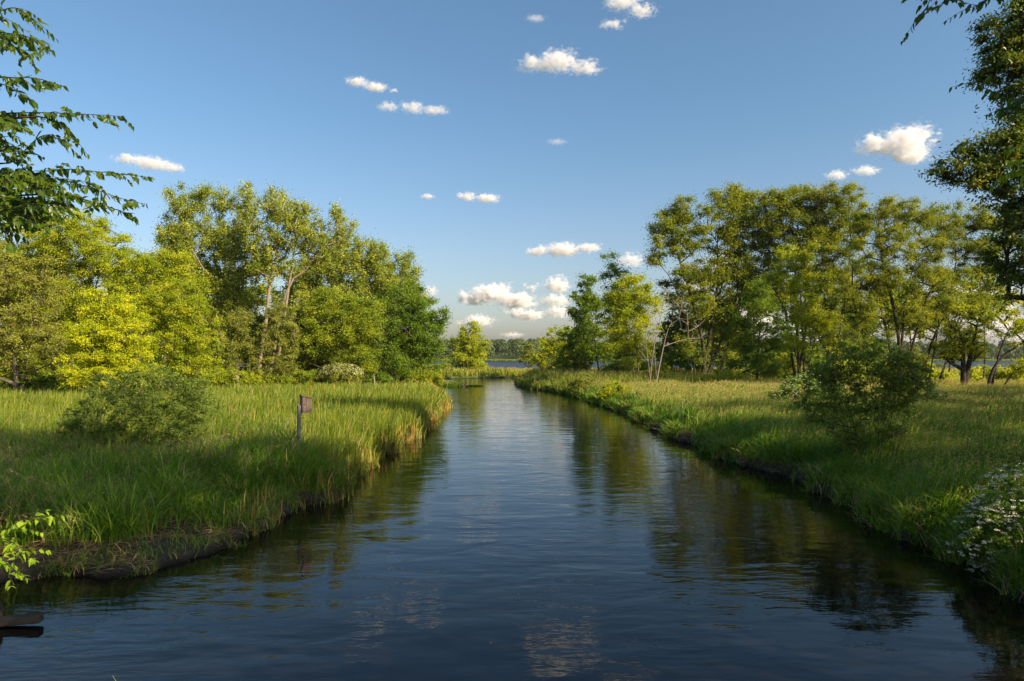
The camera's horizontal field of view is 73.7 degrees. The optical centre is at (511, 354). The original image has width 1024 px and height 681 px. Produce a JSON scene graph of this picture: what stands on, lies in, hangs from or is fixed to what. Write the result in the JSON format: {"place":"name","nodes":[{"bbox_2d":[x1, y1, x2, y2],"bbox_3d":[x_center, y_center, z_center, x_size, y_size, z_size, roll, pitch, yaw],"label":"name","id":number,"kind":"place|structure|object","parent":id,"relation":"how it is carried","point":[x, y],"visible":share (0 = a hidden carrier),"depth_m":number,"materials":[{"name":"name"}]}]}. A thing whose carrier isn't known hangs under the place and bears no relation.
{"place":"outdoors","nodes":[
{"label":"outdoors","id":0,"kind":"place"},
{"bbox_2d":[0,361,1023,680],"bbox_3d":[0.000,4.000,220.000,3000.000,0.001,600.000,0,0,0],"label":"water","id":1,"kind":"structure","parent":0,"point":[594,541],"depth_m":11.75,"materials":[{"name":"blue liquid"}]},
{"bbox_2d":[0,601,43,626],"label":"timber footing","id":2,"kind":"object","parent":1,"relation":"in","point":[23,619],"visible":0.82,"depth_m":10.04,"materials":[{"name":"brown wood"}]},
{"bbox_2d":[235,359,1023,360],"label":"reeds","id":3,"kind":"object","parent":1,"relation":"in","point":[716,359],"visible":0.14,"depth_m":462.91,"materials":[{"name":"green plant"}]},
{"bbox_2d":[0,353,1023,601],"bbox_3d":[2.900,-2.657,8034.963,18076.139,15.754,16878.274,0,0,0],"label":"ground","id":4,"kind":"structure","parent":0,"point":[188,555],"depth_m":13.74,"materials":[{"name":"soil"}]},
{"bbox_2d":[0,340,59,382],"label":"shrub","id":5,"kind":"object","parent":4,"relation":"on","point":[2,371],"visible":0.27,"depth_m":59.48,"materials":[{"name":"green plant"}]},
{"bbox_2d":[0,509,72,590],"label":"elm sapling","id":6,"kind":"object","parent":4,"relation":"on","point":[20,525],"visible":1,"depth_m":5.09,"materials":[{"name":"green plant"}]},
{"bbox_2d":[0,235,77,391],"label":"willow tree","id":7,"kind":"object","parent":4,"relation":"on","point":[14,336],"visible":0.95,"depth_m":49.79,"materials":[{"name":"green plant"}]},
{"bbox_2d":[0,368,87,392],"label":"shrub","id":8,"kind":"object","parent":4,"relation":"on","point":[42,381],"visible":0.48,"depth_m":51.20,"materials":[{"name":"green plant"}]},
{"bbox_2d":[0,254,107,375],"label":"background tree","id":9,"kind":"object","parent":4,"relation":"on","point":[32,337],"visible":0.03,"depth_m":88.03,"materials":[{"name":"green plant"}]},
{"bbox_2d":[0,0,154,255],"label":"elm tree","id":10,"kind":"object","parent":4,"relation":"on","point":[17,212],"visible":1,"depth_m":6.38,"materials":[{"name":"green plant"}]},
{"bbox_2d":[0,206,156,375],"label":"broadleaf tree","id":11,"kind":"object","parent":4,"relation":"on","point":[90,267],"visible":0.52,"depth_m":60.91,"materials":[{"name":"green plant"}]},
{"bbox_2d":[48,283,162,391],"bbox_3d":[-27.223,-0.562,45.928,7.515,8.548,4.349,0,0,0],"label":"maple tree","id":12,"kind":"object","parent":4,"relation":"on","point":[114,327],"visible":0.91,"depth_m":45.37,"materials":[{"name":"yellow plant"}]},
{"bbox_2d":[69,282,180,375],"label":"background tree","id":13,"kind":"object","parent":4,"relation":"on","point":[142,336],"visible":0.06,"depth_m":88.62,"materials":[{"name":"green plant"}]},
{"bbox_2d":[46,358,230,449],"bbox_3d":[-11.806,1.855,21.600,5.570,3.616,2.555,0,0,0],"label":"willow shrub","id":14,"kind":"object","parent":4,"relation":"on","point":[172,425],"visible":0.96,"depth_m":21.33,"materials":[{"name":"green plant"}]},
{"bbox_2d":[94,243,218,383],"bbox_3d":[-31.342,-2.992,60.019,10.501,13.392,6.054,0,0,0],"label":"broadleaf tree","id":15,"kind":"object","parent":4,"relation":"on","point":[154,264],"visible":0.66,"depth_m":59.52,"materials":[{"name":"green plant"}]},
{"bbox_2d":[0,488,350,574],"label":"dry straw","id":16,"kind":"object","parent":4,"relation":"on","point":[115,541],"visible":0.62,"depth_m":13.19,"materials":[{"name":"plant"}]},
{"bbox_2d":[140,261,212,375],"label":"background tree","id":17,"kind":"object","parent":4,"relation":"on","point":[174,348],"visible":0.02,"depth_m":87.95,"materials":[{"name":"green plant"}]},
{"bbox_2d":[128,274,234,392],"bbox_3d":[-24.383,-1.046,49.928,7.993,9.600,4.516,0,0,0],"label":"maple tree","id":18,"kind":"object","parent":4,"relation":"on","point":[163,311],"visible":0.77,"depth_m":49.56,"materials":[{"name":"green plant"}]},
{"bbox_2d":[0,412,374,550],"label":"reed grass","id":19,"kind":"structure","parent":4,"relation":"on","point":[108,502],"depth_m":16.17,"materials":[{"name":"plant"}]},
{"bbox_2d":[15,435,402,580],"bbox_3d":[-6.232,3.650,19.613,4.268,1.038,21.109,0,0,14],"label":"bank grass","id":20,"kind":"structure","parent":4,"relation":"on","point":[291,495],"depth_m":15.50,"materials":[{"name":"plant"}]},
{"bbox_2d":[186,341,235,375],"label":"shrub","id":21,"kind":"object","parent":4,"relation":"on","point":[217,355],"visible":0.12,"depth_m":69.51,"materials":[{"name":"green plant"}]},
{"bbox_2d":[151,178,274,348],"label":"cottonwood tree","id":22,"kind":"object","parent":4,"relation":"on","point":[227,293],"visible":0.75,"depth_m":73.19,"materials":[{"name":"green plant"}]},
{"bbox_2d":[198,364,242,387],"bbox_3d":[-25.816,2.164,60.148,4.440,3.043,3.285,0,0,0],"label":"shrub","id":23,"kind":"object","parent":4,"relation":"on","point":[231,372],"visible":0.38,"depth_m":59.67,"materials":[{"name":"green plant"}]},
{"bbox_2d":[0,379,452,499],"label":"cattail reeds","id":24,"kind":"object","parent":4,"relation":"on","point":[360,413],"visible":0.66,"depth_m":30.88,"materials":[{"name":"green plant"}]},
{"bbox_2d":[213,305,264,383],"bbox_3d":[-25.365,-0.506,62.881,4.322,8.315,3.185,0,0,21],"label":"willow tree","id":25,"kind":"object","parent":4,"relation":"on","point":[241,346],"visible":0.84,"depth_m":62.72,"materials":[{"name":"green plant"}]},
{"bbox_2d":[206,266,283,377],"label":"background tree","id":26,"kind":"object","parent":4,"relation":"on","point":[264,293],"visible":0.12,"depth_m":88.68,"materials":[{"name":"green plant"}]},
{"bbox_2d":[228,369,267,386],"bbox_3d":[-23.908,2.460,61.931,3.543,2.446,2.378,0,0,0],"label":"shrub","id":27,"kind":"object","parent":4,"relation":"on","point":[253,379],"visible":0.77,"depth_m":61.66,"materials":[{"name":"green plant"}]},
{"bbox_2d":[244,292,303,383],"bbox_3d":[-22.058,-1.087,64.000,5.614,9.615,4.061,0,0,20],"label":"willow tree","id":28,"kind":"object","parent":4,"relation":"on","point":[282,367],"visible":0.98,"depth_m":63.69,"materials":[{"name":"green plant"}]},
{"bbox_2d":[263,368,296,386],"bbox_3d":[-21.929,2.427,64.034,3.093,2.405,2.727,0,0,-24],"label":"shrub","id":29,"kind":"object","parent":4,"relation":"on","point":[283,379],"visible":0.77,"depth_m":63.57,"materials":[{"name":"green plant"}]},
{"bbox_2d":[268,339,317,378],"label":"shrub","id":30,"kind":"object","parent":4,"relation":"on","point":[301,357],"visible":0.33,"depth_m":75.52,"materials":[{"name":"green plant"}]},
{"bbox_2d":[248,260,342,378],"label":"background tree","id":31,"kind":"object","parent":4,"relation":"on","point":[298,321],"visible":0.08,"depth_m":88.79,"materials":[{"name":"green plant"}]},
{"bbox_2d":[237,183,361,386],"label":"cottonwood tree","id":32,"kind":"object","parent":4,"relation":"on","point":[289,219],"visible":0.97,"depth_m":69.66,"materials":[{"name":"green plant"}]},
{"bbox_2d":[286,366,324,385],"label":"shrub","id":33,"kind":"object","parent":4,"relation":"on","point":[310,376],"visible":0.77,"depth_m":65.43,"materials":[{"name":"green plant"}]},
{"bbox_2d":[297,394,313,458],"bbox_3d":[-6.384,2.485,21.073,0.474,2.558,0.270,0,0,-38],"label":"nest box","id":34,"kind":"object","parent":4,"relation":"on","point":[305,406],"visible":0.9,"depth_m":20.94,"materials":[{"name":"brown wood"}]},
{"bbox_2d":[304,348,349,376],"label":"shrub","id":35,"kind":"object","parent":4,"relation":"on","point":[322,363],"visible":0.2,"depth_m":77.00,"materials":[{"name":"green plant"}]},
{"bbox_2d":[279,228,390,348],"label":"cottonwood tree","id":36,"kind":"object","parent":4,"relation":"on","point":[358,262],"visible":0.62,"depth_m":79.22,"materials":[{"name":"green plant"}]},
{"bbox_2d":[223,384,453,535],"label":"dead stalks","id":37,"kind":"object","parent":4,"relation":"on","point":[444,406],"visible":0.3,"depth_m":19.78,"materials":[{"name":"plant"}]},
{"bbox_2d":[299,279,378,379],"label":"background tree","id":38,"kind":"object","parent":4,"relation":"on","point":[343,346],"visible":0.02,"depth_m":87.84,"materials":[{"name":"green plant"}]},
{"bbox_2d":[292,284,390,384],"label":"boxelder tree","id":39,"kind":"object","parent":4,"relation":"on","point":[360,356],"visible":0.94,"depth_m":71.32,"materials":[{"name":"green plant"}]},
{"bbox_2d":[315,361,367,384],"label":"shrub","id":40,"kind":"object","parent":4,"relation":"on","point":[331,376],"visible":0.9,"depth_m":65.39,"materials":[{"name":"green plant"}]},
{"bbox_2d":[356,369,395,385],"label":"shrub","id":41,"kind":"object","parent":4,"relation":"on","point":[382,377],"visible":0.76,"depth_m":71.80,"materials":[{"name":"green plant"}]},
{"bbox_2d":[345,235,432,374],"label":"cottonwood tree","id":42,"kind":"object","parent":4,"relation":"on","point":[404,267],"visible":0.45,"depth_m":81.39,"materials":[{"name":"green plant"}]},
{"bbox_2d":[355,303,438,380],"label":"background tree","id":43,"kind":"object","parent":4,"relation":"on","point":[398,376],"visible":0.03,"depth_m":88.79,"materials":[{"name":"green plant"}]},
{"bbox_2d":[355,276,455,382],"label":"boxelder tree","id":44,"kind":"object","parent":4,"relation":"on","point":[416,339],"visible":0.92,"depth_m":77.26,"materials":[{"name":"green plant"}]},
{"bbox_2d":[411,368,444,384],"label":"shrub","id":45,"kind":"object","parent":4,"relation":"on","point":[426,378],"visible":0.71,"depth_m":81.63,"materials":[{"name":"green plant"}]},
{"bbox_2d":[437,381,464,386],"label":"grass tussock","id":46,"kind":"object","parent":4,"relation":"on","point":[450,384],"depth_m":86.33,"materials":[{"name":"green plant"}]},
{"bbox_2d":[444,320,493,372],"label":"round tree","id":47,"kind":"object","parent":4,"relation":"on","point":[471,355],"visible":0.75,"depth_m":125.13,"materials":[{"name":"green plant"}]},
{"bbox_2d":[1,374,985,398],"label":"undergrowth","id":48,"kind":"object","parent":4,"relation":"on","point":[428,384],"visible":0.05,"depth_m":77.15,"materials":[{"name":"plant"}]},
{"bbox_2d":[517,341,538,366],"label":"sapling tree","id":49,"kind":"object","parent":4,"relation":"on","point":[525,355],"visible":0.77,"depth_m":131.73,"materials":[{"name":"green plant"}]},
{"bbox_2d":[526,324,592,368],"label":"boxelder tree","id":50,"kind":"object","parent":4,"relation":"on","point":[550,349],"visible":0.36,"depth_m":111.66,"materials":[{"name":"green plant"}]},
{"bbox_2d":[552,326,593,371],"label":"boxelder tree","id":51,"kind":"object","parent":4,"relation":"on","point":[563,362],"visible":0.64,"depth_m":97.58,"materials":[{"name":"green plant"}]},
{"bbox_2d":[563,374,600,391],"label":"shrub","id":52,"kind":"object","parent":4,"relation":"on","point":[574,382],"visible":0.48,"depth_m":65.84,"materials":[{"name":"green plant"}]},
{"bbox_2d":[562,271,616,373],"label":"slim tree","id":53,"kind":"object","parent":4,"relation":"on","point":[591,301],"visible":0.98,"depth_m":83.49,"materials":[{"name":"green plant"}]},
{"bbox_2d":[596,378,635,399],"bbox_3d":[8.328,2.818,53.998,3.377,2.026,2.435,0,0,0],"label":"shrub","id":54,"kind":"object","parent":4,"relation":"on","point":[616,387],"visible":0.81,"depth_m":53.77,"materials":[{"name":"green plant"}]},
{"bbox_2d":[591,248,644,371],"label":"ash tree","id":55,"kind":"object","parent":4,"relation":"on","point":[613,268],"visible":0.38,"depth_m":89.84,"materials":[{"name":"green plant"}]},
{"bbox_2d":[600,355,644,372],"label":"understory shrub","id":56,"kind":"object","parent":4,"relation":"on","point":[610,365],"visible":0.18,"depth_m":91.80,"materials":[{"name":"green plant"}]},
{"bbox_2d":[236,365,1011,376],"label":"meadow","id":57,"kind":"structure","parent":4,"relation":"on","point":[499,371],"depth_m":120.59,"materials":[{"name":"plant"}]},
{"bbox_2d":[595,271,670,374],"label":"maple tree","id":58,"kind":"object","parent":4,"relation":"on","point":[627,298],"visible":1,"depth_m":75.45,"materials":[{"name":"green plant"}]},
{"bbox_2d":[513,366,762,394],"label":"grass","id":59,"kind":"structure","parent":4,"relation":"on","point":[556,377],"depth_m":76.32,"materials":[{"name":"plant"}]},
{"bbox_2d":[254,338,1023,358],"bbox_3d":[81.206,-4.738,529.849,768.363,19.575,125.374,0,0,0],"label":"wood","id":60,"kind":"object","parent":4,"relation":"on","point":[504,347],"visible":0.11,"depth_m":484.87,"materials":[{"name":"green plant"}]},
{"bbox_2d":[629,359,673,375],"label":"understory shrub","id":61,"kind":"object","parent":4,"relation":"on","point":[645,367],"visible":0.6,"depth_m":83.66,"materials":[{"name":"green plant"}]},
{"bbox_2d":[640,286,701,381],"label":"dead tree","id":62,"kind":"object","parent":4,"relation":"on","point":[680,307],"visible":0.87,"depth_m":65.97,"materials":[{"name":"brown wood"}]},
{"bbox_2d":[645,305,710,368],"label":"background tree","id":63,"kind":"object","parent":4,"relation":"on","point":[669,340],"visible":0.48,"depth_m":91.41,"materials":[{"name":"green plant"}]},
{"bbox_2d":[653,348,708,374],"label":"understory shrub","id":64,"kind":"object","parent":4,"relation":"on","point":[684,364],"visible":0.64,"depth_m":87.25,"materials":[{"name":"green plant"}]},
{"bbox_2d":[658,289,721,371],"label":"background tree","id":65,"kind":"object","parent":4,"relation":"on","point":[690,324],"visible":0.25,"depth_m":91.31,"materials":[{"name":"green plant"}]},
{"bbox_2d":[641,187,763,374],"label":"cottonwood tree","id":66,"kind":"object","parent":4,"relation":"on","point":[689,274],"visible":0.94,"depth_m":81.35,"materials":[{"name":"green plant"}]},
{"bbox_2d":[397,393,1022,570],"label":"sedge clumps","id":67,"kind":"object","parent":4,"relation":"on","point":[668,427],"visible":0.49,"depth_m":26.09,"materials":[{"name":"green plant"}]},
{"bbox_2d":[699,303,729,372],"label":"background tree","id":68,"kind":"object","parent":4,"relation":"on","point":[710,345],"visible":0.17,"depth_m":91.39,"materials":[{"name":"green plant"}]},
{"bbox_2d":[695,357,738,373],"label":"understory shrub","id":69,"kind":"object","parent":4,"relation":"on","point":[716,364],"visible":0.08,"depth_m":93.53,"materials":[{"name":"green plant"}]},
{"bbox_2d":[708,369,744,381],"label":"shrub","id":70,"kind":"object","parent":4,"relation":"on","point":[730,375],"visible":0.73,"depth_m":67.69,"materials":[{"name":"green plant"}]},
{"bbox_2d":[714,348,760,375],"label":"understory shrub","id":71,"kind":"object","parent":4,"relation":"on","point":[746,373],"visible":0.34,"depth_m":87.61,"materials":[{"name":"green plant"}]},
{"bbox_2d":[692,178,786,373],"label":"cottonwood tree","id":72,"kind":"object","parent":4,"relation":"on","point":[741,196],"visible":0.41,"depth_m":83.25,"materials":[{"name":"green plant"}]},
{"bbox_2d":[718,273,800,380],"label":"boxelder tree","id":73,"kind":"object","parent":4,"relation":"on","point":[743,340],"visible":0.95,"depth_m":73.56,"materials":[{"name":"green plant"}]},
{"bbox_2d":[514,378,1023,602],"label":"bank grass","id":74,"kind":"structure","parent":4,"relation":"on","point":[913,530],"depth_m":15.68,"materials":[{"name":"plant"}]},
{"bbox_2d":[760,351,802,379],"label":"understory shrub","id":75,"kind":"object","parent":4,"relation":"on","point":[789,368],"visible":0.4,"depth_m":83.20,"materials":[{"name":"green plant"}]},
{"bbox_2d":[761,321,811,380],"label":"background tree","id":76,"kind":"object","parent":4,"relation":"on","point":[778,352],"visible":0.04,"depth_m":91.42,"materials":[{"name":"green plant"}]},
{"bbox_2d":[739,182,839,378],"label":"cottonwood tree","id":77,"kind":"object","parent":4,"relation":"on","point":[805,216],"visible":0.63,"depth_m":79.34,"materials":[{"name":"green plant"}]},
{"bbox_2d":[571,376,1023,594],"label":"meadow grass","id":78,"kind":"structure","parent":4,"relation":"on","point":[697,406],"depth_m":26.40,"materials":[{"name":"plant"}]},
{"bbox_2d":[757,238,846,375],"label":"maple tree","id":79,"kind":"object","parent":4,"relation":"on","point":[809,320],"visible":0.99,"depth_m":65.56,"materials":[{"name":"green plant"}]},
{"bbox_2d":[765,370,845,402],"bbox_3d":[17.183,2.246,40.092,5.047,2.801,2.576,0,0,0],"label":"flowering shrub","id":80,"kind":"object","parent":4,"relation":"on","point":[784,390],"visible":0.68,"depth_m":39.87,"materials":[{"name":"green plant"}]},
{"bbox_2d":[781,289,839,374],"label":"background tree","id":81,"kind":"object","parent":4,"relation":"on","point":[804,316],"visible":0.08,"depth_m":91.67,"materials":[{"name":"green plant"}]},
{"bbox_2d":[599,400,1023,590],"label":"dead grass mat","id":82,"kind":"object","parent":4,"relation":"on","point":[679,432],"visible":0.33,"depth_m":23.55,"materials":[{"name":"plant"}]},
{"bbox_2d":[795,347,834,373],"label":"understory shrub","id":83,"kind":"object","parent":4,"relation":"on","point":[816,362],"visible":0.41,"depth_m":87.38,"materials":[{"name":"green plant"}]},
{"bbox_2d":[796,317,854,364],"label":"background tree","id":84,"kind":"object","parent":4,"relation":"on","point":[816,343],"visible":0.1,"depth_m":91.30,"materials":[{"name":"green plant"}]},
{"bbox_2d":[792,180,879,373],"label":"cottonwood tree","id":85,"kind":"object","parent":4,"relation":"on","point":[829,246],"visible":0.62,"depth_m":77.63,"materials":[{"name":"green plant"}]},
{"bbox_2d":[828,278,886,330],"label":"background tree","id":86,"kind":"object","parent":4,"relation":"on","point":[846,322],"visible":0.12,"depth_m":91.30,"materials":[{"name":"green plant"}]},
{"bbox_2d":[699,410,1023,587],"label":"arching grass","id":87,"kind":"structure","parent":4,"relation":"on","point":[770,452],"depth_m":19.07,"materials":[{"name":"plant"}]},
{"bbox_2d":[783,334,944,457],"bbox_3d":[10.746,1.497,21.045,4.493,4.416,2.244,0,0,0],"label":"bush","id":88,"kind":"object","parent":4,"relation":"on","point":[895,379],"visible":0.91,"depth_m":20.82,"materials":[{"name":"green plant"}]},
{"bbox_2d":[837,316,895,365],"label":"background tree","id":89,"kind":"object","parent":4,"relation":"on","point":[875,319],"visible":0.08,"depth_m":91.39,"materials":[{"name":"green plant"}]},
{"bbox_2d":[859,274,917,354],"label":"background tree","id":90,"kind":"object","parent":4,"relation":"on","point":[888,304],"visible":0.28,"depth_m":91.12,"materials":[{"name":"green plant"}]},
{"bbox_2d":[824,190,959,375],"bbox_3d":[33.459,-5.309,60.148,12.297,18.138,6.238,0,0,0],"label":"ash tree","id":91,"kind":"object","parent":4,"relation":"on","point":[874,280],"visible":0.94,"depth_m":59.68,"materials":[{"name":"green plant"}]},
{"bbox_2d":[885,276,940,355],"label":"background tree","id":92,"kind":"object","parent":4,"relation":"on","point":[905,331],"visible":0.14,"depth_m":91.34,"materials":[{"name":"green plant"}]},
{"bbox_2d":[899,371,952,402],"bbox_3d":[24.079,2.207,39.951,3.513,2.830,1.892,0,0,0],"label":"flowering shrub","id":93,"kind":"object","parent":4,"relation":"on","point":[931,389],"visible":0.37,"depth_m":39.80,"materials":[{"name":"green plant"}]},
{"bbox_2d":[904,361,957,380],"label":"understory shrub","id":94,"kind":"object","parent":4,"relation":"on","point":[946,374],"visible":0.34,"depth_m":77.07,"materials":[{"name":"green plant"}]},
{"bbox_2d":[883,196,1012,382],"bbox_3d":[40.553,-5.474,63.003,12.821,18.461,5.762,0,0,0],"label":"ash tree","id":95,"kind":"object","parent":4,"relation":"on","point":[956,223],"visible":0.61,"depth_m":62.62,"materials":[{"name":"green plant"}]},
{"bbox_2d":[925,278,980,372],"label":"background tree","id":96,"kind":"object","parent":4,"relation":"on","point":[964,282],"visible":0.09,"depth_m":91.31,"materials":[{"name":"green plant"}]},
{"bbox_2d":[901,0,1023,120],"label":"elm tree","id":97,"kind":"object","parent":4,"relation":"on","point":[993,95],"visible":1,"depth_m":6.76,"materials":[{"name":"green plant"}]},
{"bbox_2d":[930,300,995,384],"bbox_3d":[39.824,-0.531,60.058,5.896,8.688,4.199,0,0,0],"label":"broadleaf tree","id":98,"kind":"object","parent":4,"relation":"on","point":[964,368],"visible":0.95,"depth_m":59.83,"materials":[{"name":"green plant"}]},
{"bbox_2d":[914,0,1023,306],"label":"ash tree","id":99,"kind":"object","parent":4,"relation":"on","point":[1007,49],"visible":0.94,"depth_m":21.90,"materials":[{"name":"green plant"}]},
{"bbox_2d":[945,462,1023,576],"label":"flowering shrub","id":100,"kind":"object","parent":4,"relation":"on","point":[983,524],"visible":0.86,"depth_m":12.45,"materials":[{"name":"green plant"}]},
{"bbox_2d":[958,264,1014,379],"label":"background tree","id":101,"kind":"object","parent":4,"relation":"on","point":[976,288],"visible":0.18,"depth_m":91.61,"materials":[{"name":"green plant"}]},
{"bbox_2d":[957,364,1016,380],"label":"understory shrub","id":102,"kind":"object","parent":4,"relation":"on","point":[975,375],"visible":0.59,"depth_m":71.24,"materials":[{"name":"green plant"}]},
{"bbox_2d":[968,144,1023,198],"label":"branch","id":103,"kind":"object","parent":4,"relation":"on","point":[1007,176],"visible":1,"depth_m":5.84,"materials":[{"name":"green plant"}]},
{"bbox_2d":[974,289,1023,386],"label":"broadleaf tree","id":104,"kind":"object","parent":4,"relation":"on","point":[1017,328],"visible":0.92,"depth_m":57.91,"materials":[{"name":"green plant"}]},
{"bbox_2d":[1000,364,1023,380],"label":"understory shrub","id":105,"kind":"object","parent":4,"relation":"on","point":[1013,376],"visible":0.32,"depth_m":69.91,"materials":[{"name":"green plant"}]},
{"bbox_2d":[0,0,1023,347],"label":"sky","id":106,"kind":"structure","parent":0,"point":[511,144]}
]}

